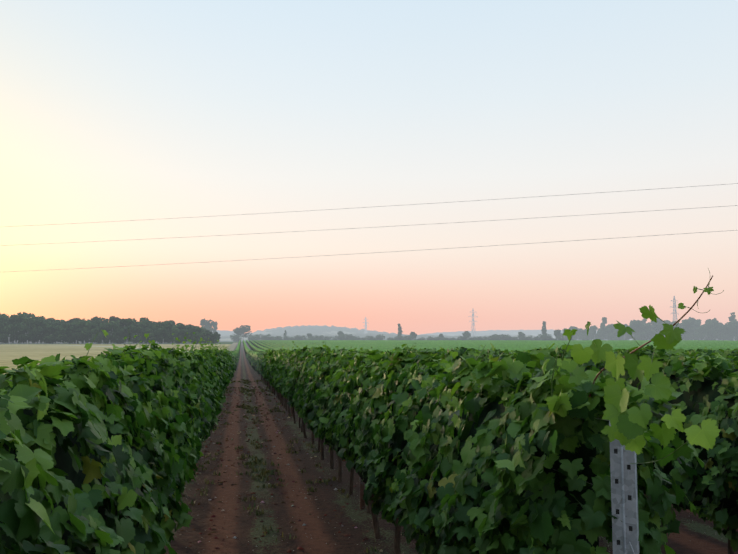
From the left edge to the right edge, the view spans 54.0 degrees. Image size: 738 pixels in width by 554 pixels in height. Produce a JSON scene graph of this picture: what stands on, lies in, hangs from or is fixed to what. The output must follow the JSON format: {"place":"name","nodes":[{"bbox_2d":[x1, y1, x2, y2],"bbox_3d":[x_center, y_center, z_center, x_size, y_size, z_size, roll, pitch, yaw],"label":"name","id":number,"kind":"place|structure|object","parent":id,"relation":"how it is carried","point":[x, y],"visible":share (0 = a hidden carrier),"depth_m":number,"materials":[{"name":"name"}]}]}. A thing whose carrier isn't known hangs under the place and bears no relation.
{"place":"outdoors","nodes":[
{"label":"outdoors","id":0,"kind":"place"},
{"bbox_2d":[0,344,230,373],"bbox_3d":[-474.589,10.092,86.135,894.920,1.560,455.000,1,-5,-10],"label":"wheat field","id":1,"kind":"structure","parent":0,"point":[9,353],"depth_m":225.74,"materials":[{"name":"beige plant"}]},
{"bbox_2d":[0,341,245,343],"bbox_3d":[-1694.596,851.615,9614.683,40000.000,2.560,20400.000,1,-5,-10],"label":"ground","id":2,"kind":"structure","parent":0,"point":[226,342],"depth_m":417.66,"materials":[{"name":"green plant"}]},
{"bbox_2d":[0,312,220,343],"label":"forest","id":3,"kind":"object","parent":2,"relation":"on","point":[42,329],"materials":[{"name":"green plant"}]},
{"bbox_2d":[200,318,572,341],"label":"field trees","id":4,"kind":"object","parent":2,"relation":"on","point":[212,326],"materials":[{"name":"green plant"}]},
{"bbox_2d":[363,296,677,336],"bbox_3d":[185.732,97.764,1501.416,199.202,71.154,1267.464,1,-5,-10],"label":"transmission towers","id":5,"kind":"structure","parent":2,"relation":"on","point":[473,324],"depth_m":1330.37,"materials":[{"name":"grey metal"}]},
{"bbox_2d":[69,345,187,351],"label":"field track","id":6,"kind":"structure","parent":0,"point":[106,346],"depth_m":301.49,"materials":[{"name":"soil"}]},
{"bbox_2d":[212,330,234,336],"bbox_3d":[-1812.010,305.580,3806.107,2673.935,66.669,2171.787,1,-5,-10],"label":"ridge","id":7,"kind":"structure","parent":0,"point":[224,333],"depth_m":3700.82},
{"bbox_2d":[227,343,236,350],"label":"headland track","id":8,"kind":"structure","parent":0,"point":[231,347],"depth_m":283.27,"materials":[{"name":"beige soil"}]},
{"bbox_2d":[249,325,406,334],"bbox_3d":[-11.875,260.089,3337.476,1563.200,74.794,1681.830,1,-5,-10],"label":"hill","id":9,"kind":"structure","parent":0,"point":[309,329],"depth_m":2899.04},
{"bbox_2d":[86,328,573,402],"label":"vine shoots","id":10,"kind":"object","parent":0,"point":[372,350],"visible":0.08,"depth_m":4.45,"materials":[{"name":"green plant"}]},
{"bbox_2d":[0,0,737,334],"label":"sky","id":11,"kind":"structure","parent":0,"point":[119,111],"materials":[{"name":"blue"}]},
{"bbox_2d":[1,183,737,271],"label":"overhead power lines","id":12,"kind":"object","parent":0,"point":[389,226],"visible":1,"depth_m":116.65,"materials":[{"name":"grey metal"}]},
{"bbox_2d":[219,333,535,340],"bbox_3d":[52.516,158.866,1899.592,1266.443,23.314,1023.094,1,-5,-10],"label":"distant tree line","id":13,"kind":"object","parent":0,"point":[228,338],"depth_m":1672.52,"materials":[{"name":"green plant"}]},
{"bbox_2d":[164,343,737,553],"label":"vineyard soil","id":14,"kind":"structure","parent":0,"point":[696,535],"depth_m":8.16,"materials":[{"name":"brown soil"}]},
{"bbox_2d":[82,330,236,451],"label":"vine leaves","id":15,"kind":"object","parent":14,"relation":"on","point":[210,371],"visible":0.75,"depth_m":8.96,"materials":[{"name":"green plant"}]},
{"bbox_2d":[223,350,239,367],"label":"vine leaves","id":16,"kind":"object","parent":14,"relation":"on","point":[235,360],"visible":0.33,"depth_m":42.68,"materials":[{"name":"green plant"}]},
{"bbox_2d":[185,379,376,552],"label":"grass tufts","id":17,"kind":"object","parent":14,"relation":"on","point":[263,473],"visible":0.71,"depth_m":10.77,"materials":[{"name":"green plant"}]},
{"bbox_2d":[0,353,737,553],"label":"vine","id":18,"kind":"object","parent":14,"relation":"on","point":[63,459],"depth_m":4.80,"materials":[{"name":"green plant"}]},
{"bbox_2d":[259,355,495,508],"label":"trellis posts","id":19,"kind":"object","parent":14,"relation":"on","point":[362,501],"depth_m":7.92,"materials":[{"name":"wood"}]},
{"bbox_2d":[259,329,577,460],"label":"vine leaves","id":20,"kind":"object","parent":19,"relation":"attached to","point":[282,370],"visible":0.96,"depth_m":9.20,"materials":[{"name":"green plant"}]},
{"bbox_2d":[333,349,704,553],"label":"vine leaves","id":21,"kind":"object","parent":19,"relation":"attached to","point":[509,513],"visible":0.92,"depth_m":2.93,"materials":[{"name":"green plant"}]},
{"bbox_2d":[592,269,723,463],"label":"vine tendrils","id":22,"kind":"object","parent":19,"relation":"attached to","point":[651,363],"visible":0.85,"depth_m":2.25,"materials":[{"name":"plant"}]},
{"bbox_2d":[171,386,612,552],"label":"stones and clods","id":23,"kind":"object","parent":14,"relation":"on","point":[295,529],"visible":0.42,"depth_m":10.25,"materials":[{"name":"brown soil"}]},
{"bbox_2d":[232,340,737,374],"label":"vine rows","id":24,"kind":"object","parent":14,"relation":"on","point":[389,345],"visible":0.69,"depth_m":259.18,"materials":[{"name":"green plant"}]},
{"bbox_2d":[0,341,203,553],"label":"vine leaves","id":25,"kind":"object","parent":24,"relation":"attached to","point":[63,395],"visible":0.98,"depth_m":2.46,"materials":[{"name":"green plant"}]},
{"bbox_2d":[246,350,274,375],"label":"vine leaves","id":26,"kind":"object","parent":24,"relation":"attached to","point":[254,362],"visible":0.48,"depth_m":43.45,"materials":[{"name":"green plant"}]},
{"bbox_2d":[339,344,625,396],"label":"vine leaves","id":27,"kind":"object","parent":24,"relation":"on","point":[464,353],"visible":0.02,"depth_m":9.90,"materials":[{"name":"green plant"}]},
{"bbox_2d":[380,347,737,371],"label":"vine leaves","id":28,"kind":"object","parent":24,"relation":"on","point":[710,353],"visible":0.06,"depth_m":8.72,"materials":[{"name":"green plant"}]},
{"bbox_2d":[444,344,737,366],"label":"vine leaves","id":29,"kind":"object","parent":24,"relation":"on","point":[735,359],"visible":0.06,"depth_m":13.08,"materials":[{"name":"green plant"}]},
{"bbox_2d":[474,349,736,358],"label":"vine leaves","id":30,"kind":"object","parent":24,"relation":"on","point":[694,350],"visible":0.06,"depth_m":15.64,"materials":[{"name":"green plant"}]},
{"bbox_2d":[523,347,733,354],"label":"vine leaves","id":31,"kind":"object","parent":24,"relation":"on","point":[701,350],"visible":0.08,"depth_m":18.79,"materials":[{"name":"green plant"}]},
{"bbox_2d":[596,345,737,550],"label":"vine leaves","id":32,"kind":"object","parent":24,"relation":"attached to","point":[677,364],"visible":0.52,"depth_m":4.92,"materials":[{"name":"green plant"}]},
{"bbox_2d":[609,420,639,553],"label":"end post","id":33,"kind":"object","parent":14,"relation":"on","point":[626,486],"visible":0.75,"depth_m":2.52,"materials":[{"name":"metal"}]},
{"bbox_2d":[553,418,634,553],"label":"trellis wires","id":34,"kind":"object","parent":33,"relation":"attached to","point":[592,484],"depth_m":2.63,"materials":[{"name":"grey metal"}]},
{"bbox_2d":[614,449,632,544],"bbox_3d":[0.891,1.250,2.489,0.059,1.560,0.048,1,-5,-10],"label":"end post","id":35,"kind":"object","parent":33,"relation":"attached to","point":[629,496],"depth_m":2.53,"materials":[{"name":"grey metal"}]},
{"bbox_2d":[420,329,735,340],"bbox_3d":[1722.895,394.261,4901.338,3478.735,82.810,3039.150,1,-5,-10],"label":"ridge","id":36,"kind":"structure","parent":0,"point":[506,332],"depth_m":4540.31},
{"bbox_2d":[560,312,737,340],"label":"belt tree","id":37,"kind":"object","parent":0,"point":[712,329],"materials":[{"name":"green plant"}]},
{"bbox_2d":[589,275,712,396],"bbox_3d":[0.924,0.281,2.479,0.034,0.522,0.645,2,-5,-20],"label":"long cane","id":38,"kind":"object","parent":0,"point":[636,349],"visible":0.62,"depth_m":2.42,"materials":[{"name":"brown plant"}]},
{"bbox_2d":[544,286,720,453],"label":"vine leaves","id":39,"kind":"object","parent":38,"relation":"attached to","point":[627,427],"visible":1,"depth_m":2.21,"materials":[{"name":"green plant"}]}
]}

